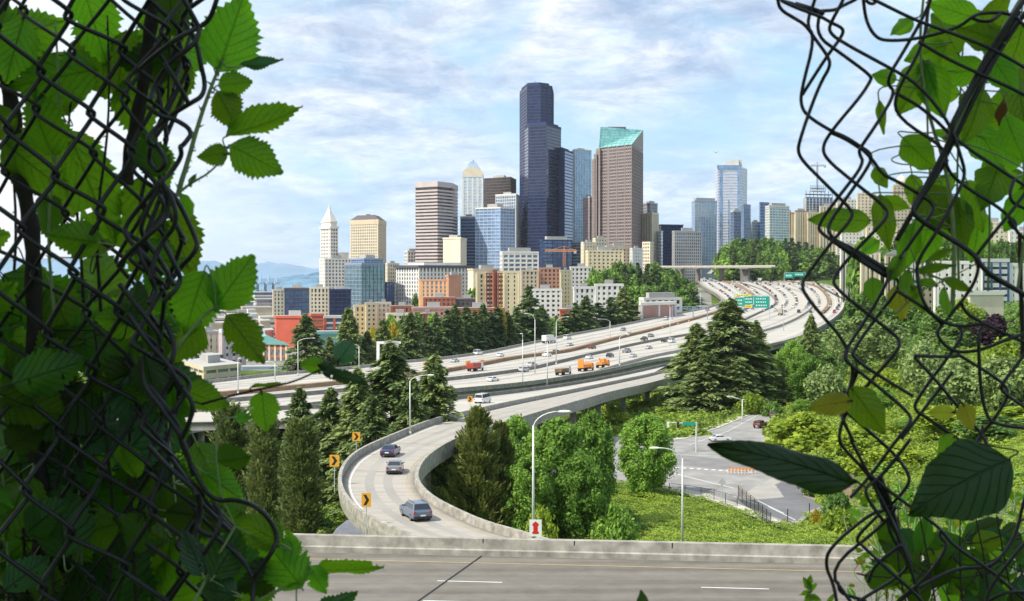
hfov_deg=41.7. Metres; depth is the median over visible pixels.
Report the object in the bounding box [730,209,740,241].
office tower
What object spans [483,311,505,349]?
fir tree
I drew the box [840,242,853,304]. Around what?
hill house
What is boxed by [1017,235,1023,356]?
woody stem
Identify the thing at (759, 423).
boxy car
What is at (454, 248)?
office tower
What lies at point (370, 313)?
old block
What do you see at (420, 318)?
street tree
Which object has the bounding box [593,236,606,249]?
office block
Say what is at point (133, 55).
bramble
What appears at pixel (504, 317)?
leafy tree
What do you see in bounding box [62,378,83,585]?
woody stem
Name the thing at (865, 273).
hill house
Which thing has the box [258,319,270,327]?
warehouse
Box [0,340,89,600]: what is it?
bramble
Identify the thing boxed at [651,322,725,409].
cedar tree
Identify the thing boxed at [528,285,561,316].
city block
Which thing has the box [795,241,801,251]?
belt tree
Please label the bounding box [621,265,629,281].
grove tree
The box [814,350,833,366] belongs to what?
hillside tree
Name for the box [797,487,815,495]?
hillside tree
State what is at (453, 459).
cypress tree
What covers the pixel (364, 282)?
office block
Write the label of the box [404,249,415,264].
office block
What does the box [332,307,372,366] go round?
cedar tree
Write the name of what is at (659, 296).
portal building
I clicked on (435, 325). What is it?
fir tree
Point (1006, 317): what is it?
hillside tree
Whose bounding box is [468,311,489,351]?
fir tree
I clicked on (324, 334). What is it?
teal building
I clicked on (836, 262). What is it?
belt tree
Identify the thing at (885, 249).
hillside tree
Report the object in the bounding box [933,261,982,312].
apartment block
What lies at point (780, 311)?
box truck
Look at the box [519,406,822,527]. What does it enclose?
street
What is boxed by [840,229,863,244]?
hill building
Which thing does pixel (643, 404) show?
bush
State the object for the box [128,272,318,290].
shore hills
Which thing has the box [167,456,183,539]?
bramble thicket
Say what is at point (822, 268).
belt tree
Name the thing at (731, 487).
street markings
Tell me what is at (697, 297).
grove tree
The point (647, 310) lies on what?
portal building
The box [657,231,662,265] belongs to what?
office tower
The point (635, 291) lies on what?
grove tree
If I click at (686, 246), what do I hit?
office tower
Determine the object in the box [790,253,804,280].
belt tree
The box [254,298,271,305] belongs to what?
warehouse
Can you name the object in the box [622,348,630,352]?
pickup truck
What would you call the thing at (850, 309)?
leafy tree
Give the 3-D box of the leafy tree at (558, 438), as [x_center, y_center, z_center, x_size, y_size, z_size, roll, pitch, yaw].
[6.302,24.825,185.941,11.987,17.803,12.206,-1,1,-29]
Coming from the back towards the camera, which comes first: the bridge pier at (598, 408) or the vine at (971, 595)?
the bridge pier at (598, 408)
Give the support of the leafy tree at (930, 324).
on the ground at (708, 298)
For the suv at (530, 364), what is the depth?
472.35 m
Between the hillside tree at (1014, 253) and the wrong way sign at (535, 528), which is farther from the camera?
the hillside tree at (1014, 253)
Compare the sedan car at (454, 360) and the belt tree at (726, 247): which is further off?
the belt tree at (726, 247)
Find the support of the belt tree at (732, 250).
on the ground at (708, 298)
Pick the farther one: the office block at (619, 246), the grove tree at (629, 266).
the office block at (619, 246)
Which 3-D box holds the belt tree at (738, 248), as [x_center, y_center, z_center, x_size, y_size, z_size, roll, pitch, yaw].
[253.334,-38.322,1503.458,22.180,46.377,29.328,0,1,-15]
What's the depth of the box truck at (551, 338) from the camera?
612.09 m
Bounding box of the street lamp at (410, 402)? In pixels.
[409,374,433,434]
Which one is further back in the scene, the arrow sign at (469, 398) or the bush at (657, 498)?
the arrow sign at (469, 398)
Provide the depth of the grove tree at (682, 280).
1095.03 m
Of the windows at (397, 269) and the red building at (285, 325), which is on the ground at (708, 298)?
the red building at (285, 325)
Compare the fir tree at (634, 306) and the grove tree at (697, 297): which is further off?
the grove tree at (697, 297)
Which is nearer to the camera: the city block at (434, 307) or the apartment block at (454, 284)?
the city block at (434, 307)
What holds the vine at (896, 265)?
attached to the wire fence at (993, 54)
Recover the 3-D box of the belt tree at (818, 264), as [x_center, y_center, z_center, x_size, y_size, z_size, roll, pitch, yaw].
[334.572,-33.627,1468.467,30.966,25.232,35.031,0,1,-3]
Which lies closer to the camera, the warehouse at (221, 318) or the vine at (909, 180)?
the vine at (909, 180)
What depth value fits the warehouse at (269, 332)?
908.17 m
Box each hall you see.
[246,334,288,360]
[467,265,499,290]
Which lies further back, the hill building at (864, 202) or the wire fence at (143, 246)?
the hill building at (864, 202)
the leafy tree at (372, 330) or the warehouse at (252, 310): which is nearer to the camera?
the leafy tree at (372, 330)
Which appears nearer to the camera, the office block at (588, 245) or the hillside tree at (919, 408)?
the hillside tree at (919, 408)
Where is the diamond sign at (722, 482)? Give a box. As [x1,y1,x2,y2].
[718,478,725,485]
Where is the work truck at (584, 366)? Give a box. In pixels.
[577,359,593,371]
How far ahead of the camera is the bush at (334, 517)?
205.09 m
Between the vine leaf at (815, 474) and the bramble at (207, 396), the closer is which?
the vine leaf at (815, 474)
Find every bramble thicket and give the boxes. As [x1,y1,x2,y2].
[164,442,248,600]
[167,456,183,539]
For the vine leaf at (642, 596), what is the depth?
1.31 m
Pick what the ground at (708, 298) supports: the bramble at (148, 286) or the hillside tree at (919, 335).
the hillside tree at (919, 335)
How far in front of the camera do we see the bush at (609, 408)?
359.31 m
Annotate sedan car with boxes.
[380,444,400,456]
[386,460,404,473]
[450,358,459,361]
[486,376,499,381]
[709,434,731,441]
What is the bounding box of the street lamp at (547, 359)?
[545,335,547,384]
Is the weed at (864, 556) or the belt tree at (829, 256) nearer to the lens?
the weed at (864, 556)
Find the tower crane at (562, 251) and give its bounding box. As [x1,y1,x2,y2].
[545,247,576,265]
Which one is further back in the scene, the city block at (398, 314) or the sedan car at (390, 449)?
the city block at (398, 314)
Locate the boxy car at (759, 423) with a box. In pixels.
[753,420,766,427]
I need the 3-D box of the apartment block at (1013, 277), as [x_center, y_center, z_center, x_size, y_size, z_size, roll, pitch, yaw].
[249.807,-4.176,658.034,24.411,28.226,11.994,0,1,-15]
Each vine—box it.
[808,0,974,320]
[815,247,974,318]
[856,508,932,600]
[891,21,962,290]
[908,517,962,600]
[923,521,1001,600]
[925,0,1023,231]
[934,47,992,290]
[948,516,1009,600]
[964,515,1023,600]
[977,9,1023,290]
[981,7,1023,287]
[991,541,1023,595]
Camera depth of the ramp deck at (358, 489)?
157.27 m
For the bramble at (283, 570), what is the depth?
1.45 m
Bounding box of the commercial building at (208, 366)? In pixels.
[182,352,240,379]
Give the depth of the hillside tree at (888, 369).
379.38 m
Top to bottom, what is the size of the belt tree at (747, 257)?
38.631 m
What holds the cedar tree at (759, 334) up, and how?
on the ground at (708, 298)
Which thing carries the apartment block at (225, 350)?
on the ground at (708, 298)
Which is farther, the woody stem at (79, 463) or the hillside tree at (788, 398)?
the hillside tree at (788, 398)
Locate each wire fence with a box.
[0,0,232,600]
[0,0,278,600]
[669,483,737,505]
[692,407,735,427]
[738,486,770,527]
[776,0,1023,600]
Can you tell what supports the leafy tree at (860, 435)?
on the ground at (708, 298)
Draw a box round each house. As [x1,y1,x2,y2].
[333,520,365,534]
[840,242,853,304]
[860,250,880,293]
[884,250,903,294]
[906,261,925,284]
[968,291,1004,316]
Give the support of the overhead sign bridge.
on the freeway
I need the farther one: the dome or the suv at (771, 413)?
the dome
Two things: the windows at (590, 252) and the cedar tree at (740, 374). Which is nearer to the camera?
the cedar tree at (740, 374)
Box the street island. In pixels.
[817,488,853,503]
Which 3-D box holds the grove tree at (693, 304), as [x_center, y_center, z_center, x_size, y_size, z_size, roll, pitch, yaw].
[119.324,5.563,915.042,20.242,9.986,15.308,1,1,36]
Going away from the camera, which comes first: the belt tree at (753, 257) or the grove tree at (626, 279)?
the grove tree at (626, 279)
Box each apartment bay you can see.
[476,272,485,301]
[485,271,492,306]
[492,270,497,306]
[497,271,502,306]
[503,271,519,314]
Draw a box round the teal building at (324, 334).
[314,330,344,347]
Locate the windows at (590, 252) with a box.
[590,252,620,270]
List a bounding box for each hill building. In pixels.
[836,197,855,256]
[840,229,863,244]
[856,191,875,236]
[865,226,896,247]
[892,182,911,231]
[991,218,1007,242]
[1008,227,1023,244]
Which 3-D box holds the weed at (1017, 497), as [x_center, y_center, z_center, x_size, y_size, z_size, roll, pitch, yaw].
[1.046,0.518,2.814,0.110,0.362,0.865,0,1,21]
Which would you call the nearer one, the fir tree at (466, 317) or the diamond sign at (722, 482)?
the diamond sign at (722, 482)
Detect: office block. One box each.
[272,287,283,314]
[284,284,308,314]
[309,284,328,314]
[319,255,350,288]
[329,286,350,314]
[338,252,348,258]
[344,263,384,314]
[351,255,382,262]
[385,261,398,304]
[385,282,394,304]
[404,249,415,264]
[500,248,538,272]
[539,236,572,269]
[581,240,595,265]
[585,247,623,271]
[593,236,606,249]
[604,243,630,264]
[630,246,642,269]
[642,242,653,274]
[751,220,758,241]
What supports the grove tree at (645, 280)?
on the ground at (708, 298)
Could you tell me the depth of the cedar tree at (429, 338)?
638.52 m
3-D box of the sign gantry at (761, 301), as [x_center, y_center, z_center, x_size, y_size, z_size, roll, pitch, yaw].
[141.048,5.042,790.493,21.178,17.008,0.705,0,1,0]
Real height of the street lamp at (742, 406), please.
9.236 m
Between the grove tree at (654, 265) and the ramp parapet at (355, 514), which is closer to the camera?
the ramp parapet at (355, 514)
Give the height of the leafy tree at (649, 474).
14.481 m
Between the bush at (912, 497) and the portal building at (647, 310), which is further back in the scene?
the portal building at (647, 310)
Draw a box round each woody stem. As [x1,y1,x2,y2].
[0,0,49,599]
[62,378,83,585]
[119,0,158,184]
[136,418,169,509]
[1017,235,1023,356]
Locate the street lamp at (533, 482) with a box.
[532,410,571,537]
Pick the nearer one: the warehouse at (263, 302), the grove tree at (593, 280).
the grove tree at (593, 280)
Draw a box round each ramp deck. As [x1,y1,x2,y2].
[117,366,666,430]
[342,372,670,537]
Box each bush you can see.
[319,516,334,529]
[322,506,341,520]
[525,504,559,538]
[588,500,638,539]
[601,403,623,416]
[607,412,633,428]
[614,399,637,405]
[616,419,646,432]
[626,508,646,531]
[631,400,660,408]
[641,406,677,415]
[642,496,677,504]
[658,402,680,409]
[669,433,689,437]
[678,426,711,435]
[732,392,766,414]
[759,381,782,402]
[760,401,785,416]
[803,447,844,466]
[810,509,823,528]
[814,493,826,504]
[819,491,851,516]
[821,507,860,537]
[840,454,874,475]
[853,478,894,509]
[871,461,916,475]
[874,481,914,514]
[908,481,918,502]
[1013,470,1023,482]
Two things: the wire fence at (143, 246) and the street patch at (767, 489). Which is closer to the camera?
the wire fence at (143, 246)
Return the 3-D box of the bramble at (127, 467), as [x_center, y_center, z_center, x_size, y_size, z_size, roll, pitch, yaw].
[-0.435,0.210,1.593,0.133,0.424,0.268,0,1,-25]
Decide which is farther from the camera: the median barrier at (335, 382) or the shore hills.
the shore hills
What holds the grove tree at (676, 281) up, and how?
on the ground at (708, 298)
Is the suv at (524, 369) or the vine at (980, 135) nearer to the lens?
the vine at (980, 135)
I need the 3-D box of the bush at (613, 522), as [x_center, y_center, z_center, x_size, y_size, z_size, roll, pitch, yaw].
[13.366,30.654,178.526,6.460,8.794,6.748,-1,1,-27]
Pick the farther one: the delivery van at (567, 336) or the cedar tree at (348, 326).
the delivery van at (567, 336)
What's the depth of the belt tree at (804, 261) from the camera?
1463.83 m
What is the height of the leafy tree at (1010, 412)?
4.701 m
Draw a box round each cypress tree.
[205,399,250,499]
[241,407,286,521]
[274,414,328,533]
[438,403,519,525]
[440,434,462,504]
[491,419,517,523]
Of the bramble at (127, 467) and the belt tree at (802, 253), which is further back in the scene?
the belt tree at (802, 253)
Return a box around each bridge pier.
[197,431,204,441]
[421,461,444,492]
[570,409,584,433]
[595,401,608,415]
[620,395,632,411]
[645,390,656,400]
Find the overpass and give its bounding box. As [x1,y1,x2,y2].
[662,265,776,281]
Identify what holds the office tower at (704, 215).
on the ground at (708, 298)
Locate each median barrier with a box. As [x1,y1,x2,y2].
[219,280,752,395]
[226,281,775,401]
[594,280,812,370]
[714,278,754,308]
[775,280,830,313]
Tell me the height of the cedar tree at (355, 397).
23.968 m
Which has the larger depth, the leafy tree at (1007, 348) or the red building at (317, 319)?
the red building at (317, 319)
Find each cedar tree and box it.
[269,313,338,371]
[275,386,327,496]
[288,387,351,507]
[318,367,383,505]
[320,336,342,366]
[321,340,447,493]
[328,395,390,520]
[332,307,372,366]
[354,330,376,364]
[367,319,392,363]
[386,375,447,501]
[393,336,407,358]
[397,311,429,359]
[412,322,446,358]
[416,355,463,500]
[440,303,473,354]
[477,303,497,350]
[505,311,523,345]
[531,305,554,340]
[573,296,602,329]
[613,287,642,324]
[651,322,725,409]
[665,351,740,416]
[668,298,795,411]
[708,358,769,411]
[731,320,791,396]
[775,367,790,405]
[797,313,827,371]
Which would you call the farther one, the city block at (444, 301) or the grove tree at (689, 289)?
the city block at (444, 301)
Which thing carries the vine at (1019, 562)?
attached to the wire fence at (993, 54)
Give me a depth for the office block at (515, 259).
1355.51 m
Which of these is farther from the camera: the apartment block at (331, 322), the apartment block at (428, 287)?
the apartment block at (428, 287)
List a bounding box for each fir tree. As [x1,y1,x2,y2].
[425,313,450,356]
[437,309,460,355]
[460,307,484,352]
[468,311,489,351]
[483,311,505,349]
[486,307,511,347]
[511,307,533,343]
[513,286,549,343]
[554,314,575,335]
[558,303,587,331]
[592,302,611,327]
[596,297,625,325]
[621,299,639,320]
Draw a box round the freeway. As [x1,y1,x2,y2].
[189,279,844,433]
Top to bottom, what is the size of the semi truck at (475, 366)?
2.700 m
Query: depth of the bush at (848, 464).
238.83 m
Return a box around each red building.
[274,310,301,346]
[308,313,323,330]
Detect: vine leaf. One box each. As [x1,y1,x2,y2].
[637,590,647,600]
[707,440,865,494]
[808,391,852,415]
[843,386,885,434]
[907,425,1018,520]
[928,404,954,419]
[937,433,959,454]
[954,401,976,430]
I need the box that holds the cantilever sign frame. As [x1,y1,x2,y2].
[377,341,400,368]
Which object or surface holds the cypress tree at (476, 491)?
on the ground at (708, 298)
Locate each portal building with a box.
[639,292,681,312]
[639,301,676,319]
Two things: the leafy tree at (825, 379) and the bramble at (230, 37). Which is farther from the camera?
the leafy tree at (825, 379)
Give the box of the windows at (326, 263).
[320,263,343,288]
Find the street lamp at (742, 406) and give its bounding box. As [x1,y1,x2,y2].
[727,396,742,421]
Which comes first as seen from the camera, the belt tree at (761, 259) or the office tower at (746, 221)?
the belt tree at (761, 259)
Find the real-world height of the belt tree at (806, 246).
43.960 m
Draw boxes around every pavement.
[649,414,750,439]
[671,487,780,526]
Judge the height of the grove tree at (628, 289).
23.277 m
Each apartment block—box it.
[201,326,218,352]
[219,329,245,364]
[323,315,341,329]
[418,279,446,306]
[445,272,461,297]
[765,203,789,246]
[789,210,794,251]
[794,208,806,246]
[807,210,819,248]
[819,203,836,255]
[918,273,932,310]
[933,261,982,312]
[981,258,1009,305]
[1009,263,1023,303]
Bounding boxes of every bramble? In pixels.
[0,0,204,313]
[0,228,10,249]
[0,267,104,600]
[0,279,65,600]
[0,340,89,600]
[21,22,113,311]
[25,274,120,584]
[38,51,130,304]
[51,320,164,600]
[70,15,149,341]
[86,301,207,600]
[120,0,206,313]
[125,29,197,325]
[138,309,233,600]
[167,254,266,363]
[175,0,282,217]
[178,411,291,600]
[179,339,367,431]
[180,101,302,191]
[237,529,383,600]
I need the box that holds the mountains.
[0,258,318,280]
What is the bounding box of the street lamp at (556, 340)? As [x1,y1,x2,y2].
[556,316,568,364]
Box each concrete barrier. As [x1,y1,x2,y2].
[208,281,721,382]
[308,280,844,403]
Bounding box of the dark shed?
[241,365,277,369]
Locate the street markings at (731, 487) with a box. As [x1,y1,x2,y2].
[674,416,813,519]
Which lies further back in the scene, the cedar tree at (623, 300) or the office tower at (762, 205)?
the office tower at (762, 205)
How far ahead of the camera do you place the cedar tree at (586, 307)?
765.89 m
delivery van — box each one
[473,349,482,354]
[474,393,490,402]
[563,334,571,338]
[668,338,675,342]
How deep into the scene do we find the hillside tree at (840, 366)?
410.66 m
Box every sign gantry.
[734,295,769,319]
[784,272,805,284]
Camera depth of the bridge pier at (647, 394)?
393.91 m
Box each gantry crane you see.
[256,275,266,290]
[266,275,274,289]
[274,275,281,288]
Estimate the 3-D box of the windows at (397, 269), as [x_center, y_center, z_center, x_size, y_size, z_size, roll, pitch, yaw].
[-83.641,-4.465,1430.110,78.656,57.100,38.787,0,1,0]
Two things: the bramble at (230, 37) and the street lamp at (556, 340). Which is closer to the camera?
the bramble at (230, 37)
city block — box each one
[386,309,407,327]
[412,302,450,318]
[420,310,435,321]
[423,293,455,306]
[456,295,475,306]
[457,302,504,316]
[520,267,537,312]
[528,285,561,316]
[538,265,560,288]
[559,305,572,323]
[560,267,570,307]
[570,263,591,306]
[573,283,595,317]
[594,280,623,313]
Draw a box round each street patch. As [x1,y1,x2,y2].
[673,455,753,469]
[726,482,820,520]
[740,478,783,499]
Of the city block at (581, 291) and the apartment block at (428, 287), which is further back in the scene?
the apartment block at (428, 287)
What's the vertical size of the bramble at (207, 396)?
0.100 m
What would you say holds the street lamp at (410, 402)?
on the ramp deck at (358, 489)
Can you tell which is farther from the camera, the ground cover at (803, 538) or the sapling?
the ground cover at (803, 538)
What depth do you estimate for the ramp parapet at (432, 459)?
176.26 m
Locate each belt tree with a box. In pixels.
[712,245,726,273]
[713,252,732,278]
[717,257,737,280]
[723,241,731,254]
[727,237,741,253]
[727,253,739,280]
[728,246,734,257]
[732,253,750,279]
[734,246,749,259]
[737,245,752,263]
[740,238,747,247]
[745,250,755,279]
[746,238,756,247]
[748,250,766,280]
[750,243,755,252]
[751,250,773,280]
[756,237,767,248]
[756,245,762,252]
[763,246,771,253]
[763,249,780,280]
[766,237,776,246]
[770,245,778,253]
[770,253,785,280]
[775,240,784,248]
[778,250,791,280]
[782,238,788,247]
[786,250,795,279]
[787,237,796,252]
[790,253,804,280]
[791,246,798,257]
[794,255,816,280]
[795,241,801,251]
[795,249,806,258]
[801,242,809,250]
[804,254,819,280]
[808,249,827,262]
[808,258,829,280]
[816,245,827,260]
[816,261,832,278]
[819,264,839,278]
[823,250,837,258]
[826,253,834,266]
[827,258,839,266]
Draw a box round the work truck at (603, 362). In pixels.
[596,358,609,367]
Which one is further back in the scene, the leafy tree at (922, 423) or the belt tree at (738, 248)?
the belt tree at (738, 248)
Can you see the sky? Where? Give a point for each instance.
(394, 95)
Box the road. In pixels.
[272,552,1023,600]
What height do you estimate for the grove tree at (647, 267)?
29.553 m
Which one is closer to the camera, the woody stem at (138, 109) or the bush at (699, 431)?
the woody stem at (138, 109)
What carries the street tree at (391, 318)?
on the ground at (708, 298)
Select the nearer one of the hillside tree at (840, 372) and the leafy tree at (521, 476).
the leafy tree at (521, 476)
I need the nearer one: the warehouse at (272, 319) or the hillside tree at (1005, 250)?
the hillside tree at (1005, 250)
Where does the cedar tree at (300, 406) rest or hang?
on the ground at (708, 298)
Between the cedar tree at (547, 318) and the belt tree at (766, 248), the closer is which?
the cedar tree at (547, 318)
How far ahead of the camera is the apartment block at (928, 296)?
662.04 m
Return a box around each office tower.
[319,203,338,258]
[350,214,386,262]
[415,181,457,262]
[443,235,466,264]
[460,214,474,268]
[462,160,484,215]
[475,204,514,268]
[484,175,515,206]
[495,192,520,247]
[520,82,572,266]
[572,148,591,241]
[572,242,580,265]
[583,195,591,241]
[592,127,642,247]
[642,211,658,261]
[643,201,657,212]
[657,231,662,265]
[659,224,683,271]
[672,228,701,284]
[692,198,716,278]
[715,159,746,252]
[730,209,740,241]
[741,204,750,241]
[759,202,768,240]
[803,188,832,211]
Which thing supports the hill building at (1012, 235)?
on the ground at (708, 298)
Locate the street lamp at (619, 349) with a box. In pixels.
[619,334,628,365]
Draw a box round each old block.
[353,302,364,335]
[365,300,376,330]
[376,299,390,327]
[390,302,413,312]
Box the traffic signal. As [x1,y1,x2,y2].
[666,422,696,451]
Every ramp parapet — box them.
[196,363,666,411]
[338,369,666,535]
[415,379,676,538]
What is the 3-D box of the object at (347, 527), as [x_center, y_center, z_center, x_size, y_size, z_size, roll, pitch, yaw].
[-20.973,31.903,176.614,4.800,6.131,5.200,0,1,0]
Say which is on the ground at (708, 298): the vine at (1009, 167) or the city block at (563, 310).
the city block at (563, 310)
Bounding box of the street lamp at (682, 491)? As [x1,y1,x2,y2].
[650,447,682,540]
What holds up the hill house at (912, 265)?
on the ground at (708, 298)
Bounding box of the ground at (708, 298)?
[78,278,1023,547]
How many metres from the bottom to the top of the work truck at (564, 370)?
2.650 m
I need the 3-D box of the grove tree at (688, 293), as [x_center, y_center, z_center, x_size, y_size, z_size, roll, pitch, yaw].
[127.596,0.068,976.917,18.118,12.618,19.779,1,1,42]
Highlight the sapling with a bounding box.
[800,575,833,600]
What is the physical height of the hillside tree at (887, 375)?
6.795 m
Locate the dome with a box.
[896,174,905,183]
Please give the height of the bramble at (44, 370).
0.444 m
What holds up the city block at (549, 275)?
on the ground at (708, 298)
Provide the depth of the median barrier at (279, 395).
448.76 m
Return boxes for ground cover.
[246,451,348,533]
[557,430,1023,544]
[582,385,783,437]
[762,344,1023,478]
[829,300,1018,369]
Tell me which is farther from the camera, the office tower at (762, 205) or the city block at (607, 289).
the office tower at (762, 205)
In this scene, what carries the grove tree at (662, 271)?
on the ground at (708, 298)
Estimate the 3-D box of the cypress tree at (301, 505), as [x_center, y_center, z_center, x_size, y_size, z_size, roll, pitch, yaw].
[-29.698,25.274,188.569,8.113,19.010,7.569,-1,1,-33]
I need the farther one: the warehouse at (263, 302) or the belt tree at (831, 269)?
the warehouse at (263, 302)
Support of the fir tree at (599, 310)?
on the ground at (708, 298)
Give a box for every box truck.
[542,335,555,342]
[778,309,783,314]
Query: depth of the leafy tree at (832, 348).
428.75 m
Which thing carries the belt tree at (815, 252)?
on the ground at (708, 298)
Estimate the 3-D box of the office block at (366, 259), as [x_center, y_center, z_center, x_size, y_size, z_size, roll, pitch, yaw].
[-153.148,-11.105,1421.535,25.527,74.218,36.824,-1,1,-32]
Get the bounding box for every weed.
[843,484,900,600]
[880,476,937,600]
[915,490,963,600]
[951,507,1005,598]
[991,487,1023,581]
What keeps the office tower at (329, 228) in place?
on the ground at (708, 298)
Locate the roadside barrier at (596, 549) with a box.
[284,533,969,564]
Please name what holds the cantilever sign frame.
on the freeway
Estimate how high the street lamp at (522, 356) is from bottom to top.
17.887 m
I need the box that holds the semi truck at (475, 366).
[467,362,483,370]
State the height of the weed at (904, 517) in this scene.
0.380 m
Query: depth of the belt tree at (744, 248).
1502.08 m
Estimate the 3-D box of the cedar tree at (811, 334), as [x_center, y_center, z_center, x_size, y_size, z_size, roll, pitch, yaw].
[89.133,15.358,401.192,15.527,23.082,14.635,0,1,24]
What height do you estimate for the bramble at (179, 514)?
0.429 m
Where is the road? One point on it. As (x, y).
(398, 578)
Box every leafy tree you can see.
[367,325,375,353]
[387,321,399,339]
[411,292,417,306]
[466,287,475,297]
[495,305,507,343]
[500,454,559,530]
[504,413,531,463]
[516,416,601,538]
[550,450,609,538]
[573,409,618,521]
[616,413,678,496]
[764,412,849,453]
[773,340,811,391]
[784,353,823,398]
[803,363,848,415]
[819,326,854,363]
[822,426,894,461]
[826,314,883,367]
[842,291,887,332]
[853,316,915,367]
[863,442,934,466]
[874,302,925,335]
[894,340,947,395]
[908,403,983,437]
[918,305,968,332]
[919,358,979,407]
[952,414,1023,442]
[955,297,984,323]
[965,313,1014,346]
[966,353,1023,412]
[981,336,1023,367]
[1000,406,1023,423]
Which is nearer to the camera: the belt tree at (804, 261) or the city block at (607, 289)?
the city block at (607, 289)
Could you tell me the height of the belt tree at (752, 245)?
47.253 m
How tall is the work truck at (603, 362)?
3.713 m
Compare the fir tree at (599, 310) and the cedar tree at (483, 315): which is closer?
the cedar tree at (483, 315)
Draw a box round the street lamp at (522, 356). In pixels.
[520,333,522,381]
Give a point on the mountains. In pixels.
(270, 269)
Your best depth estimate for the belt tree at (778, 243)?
1537.62 m
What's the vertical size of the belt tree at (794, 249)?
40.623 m
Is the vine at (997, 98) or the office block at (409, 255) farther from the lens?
the office block at (409, 255)
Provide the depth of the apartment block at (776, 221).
1628.57 m
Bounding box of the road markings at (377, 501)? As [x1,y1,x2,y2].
[213,279,859,600]
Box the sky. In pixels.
[0,0,1023,268]
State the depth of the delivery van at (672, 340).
614.84 m
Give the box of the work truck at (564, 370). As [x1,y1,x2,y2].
[555,366,571,374]
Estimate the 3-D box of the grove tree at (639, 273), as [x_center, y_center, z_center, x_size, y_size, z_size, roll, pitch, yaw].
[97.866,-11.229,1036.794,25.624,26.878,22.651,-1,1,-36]
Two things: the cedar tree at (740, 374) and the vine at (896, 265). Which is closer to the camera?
the vine at (896, 265)
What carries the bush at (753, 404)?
on the ground at (708, 298)
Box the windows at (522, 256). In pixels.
[504,255,536,270]
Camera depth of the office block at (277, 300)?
1252.18 m
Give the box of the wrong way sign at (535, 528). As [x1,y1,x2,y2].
[529,520,541,537]
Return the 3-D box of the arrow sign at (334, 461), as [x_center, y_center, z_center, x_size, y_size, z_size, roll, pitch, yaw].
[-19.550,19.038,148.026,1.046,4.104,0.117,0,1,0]
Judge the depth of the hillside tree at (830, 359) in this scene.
410.47 m
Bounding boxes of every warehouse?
[209,318,223,329]
[215,316,224,320]
[224,309,237,316]
[226,309,257,318]
[241,306,271,315]
[247,308,255,312]
[253,291,271,305]
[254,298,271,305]
[258,315,274,334]
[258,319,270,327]
[263,328,273,337]
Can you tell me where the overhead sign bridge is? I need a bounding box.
[672,306,707,319]
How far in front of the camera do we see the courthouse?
1427.21 m
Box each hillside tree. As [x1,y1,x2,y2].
[781,394,806,404]
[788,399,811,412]
[795,332,823,344]
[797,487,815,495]
[811,341,829,352]
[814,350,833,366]
[815,347,837,364]
[825,357,846,374]
[833,366,845,378]
[845,238,864,300]
[864,370,903,391]
[870,367,897,374]
[873,386,898,410]
[879,245,891,254]
[879,250,884,292]
[880,247,884,265]
[882,240,896,293]
[885,420,909,434]
[893,415,919,431]
[905,312,927,336]
[909,404,939,414]
[910,332,926,349]
[910,332,954,350]
[922,337,958,359]
[922,388,963,405]
[932,234,965,262]
[939,321,976,348]
[978,308,987,319]
[979,240,999,258]
[982,314,1012,321]
[995,238,1012,262]
[1006,318,1019,345]
[1008,241,1023,262]
[1009,309,1018,320]
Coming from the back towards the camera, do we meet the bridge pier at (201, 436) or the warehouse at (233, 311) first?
the warehouse at (233, 311)
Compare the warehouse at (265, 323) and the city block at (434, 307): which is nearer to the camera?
the city block at (434, 307)
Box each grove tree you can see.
[583,266,600,282]
[584,274,605,285]
[596,268,608,276]
[600,270,610,283]
[608,260,618,274]
[611,270,625,283]
[611,274,620,283]
[616,260,630,274]
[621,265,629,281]
[623,274,630,286]
[625,285,633,314]
[626,260,641,282]
[627,284,644,310]
[628,274,639,286]
[629,268,635,276]
[636,269,644,284]
[636,284,653,310]
[639,273,649,288]
[642,263,649,275]
[645,261,666,276]
[646,269,656,286]
[649,276,658,286]
[650,284,662,291]
[653,269,660,284]
[658,274,675,285]
[660,267,671,276]
[660,281,676,290]
[667,268,680,278]
[673,276,679,289]
[675,287,691,299]
[678,273,688,287]
[680,296,692,311]
[681,285,693,297]
[684,292,697,303]
[685,303,701,310]
[687,281,698,296]
[691,290,706,303]
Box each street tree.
[386,314,399,329]
[397,313,405,335]
[409,311,424,342]
[427,313,433,326]
[547,315,563,336]
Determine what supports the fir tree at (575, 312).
on the ground at (708, 298)
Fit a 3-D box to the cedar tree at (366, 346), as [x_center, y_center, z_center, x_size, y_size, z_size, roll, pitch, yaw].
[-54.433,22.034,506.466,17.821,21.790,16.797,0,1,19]
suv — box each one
[399,498,431,520]
[518,367,528,371]
[527,362,536,366]
[769,411,780,417]
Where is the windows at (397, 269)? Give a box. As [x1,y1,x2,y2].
[397,269,466,303]
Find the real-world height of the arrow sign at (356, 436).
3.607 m
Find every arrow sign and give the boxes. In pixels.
[330,455,338,491]
[352,432,359,449]
[362,493,370,534]
[467,396,471,401]
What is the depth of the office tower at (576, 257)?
1695.85 m
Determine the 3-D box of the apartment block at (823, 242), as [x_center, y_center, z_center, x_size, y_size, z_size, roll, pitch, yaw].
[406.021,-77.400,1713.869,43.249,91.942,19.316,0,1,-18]
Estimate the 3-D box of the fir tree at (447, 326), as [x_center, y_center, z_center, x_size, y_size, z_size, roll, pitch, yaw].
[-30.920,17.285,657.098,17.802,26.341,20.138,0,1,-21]
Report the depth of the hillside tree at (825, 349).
507.52 m
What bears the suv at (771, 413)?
on the street
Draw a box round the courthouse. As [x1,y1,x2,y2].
[394,262,474,304]
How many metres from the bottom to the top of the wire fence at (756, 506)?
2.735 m
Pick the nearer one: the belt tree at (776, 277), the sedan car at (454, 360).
the sedan car at (454, 360)
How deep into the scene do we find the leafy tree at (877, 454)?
233.09 m
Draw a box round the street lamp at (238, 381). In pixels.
[237,358,240,392]

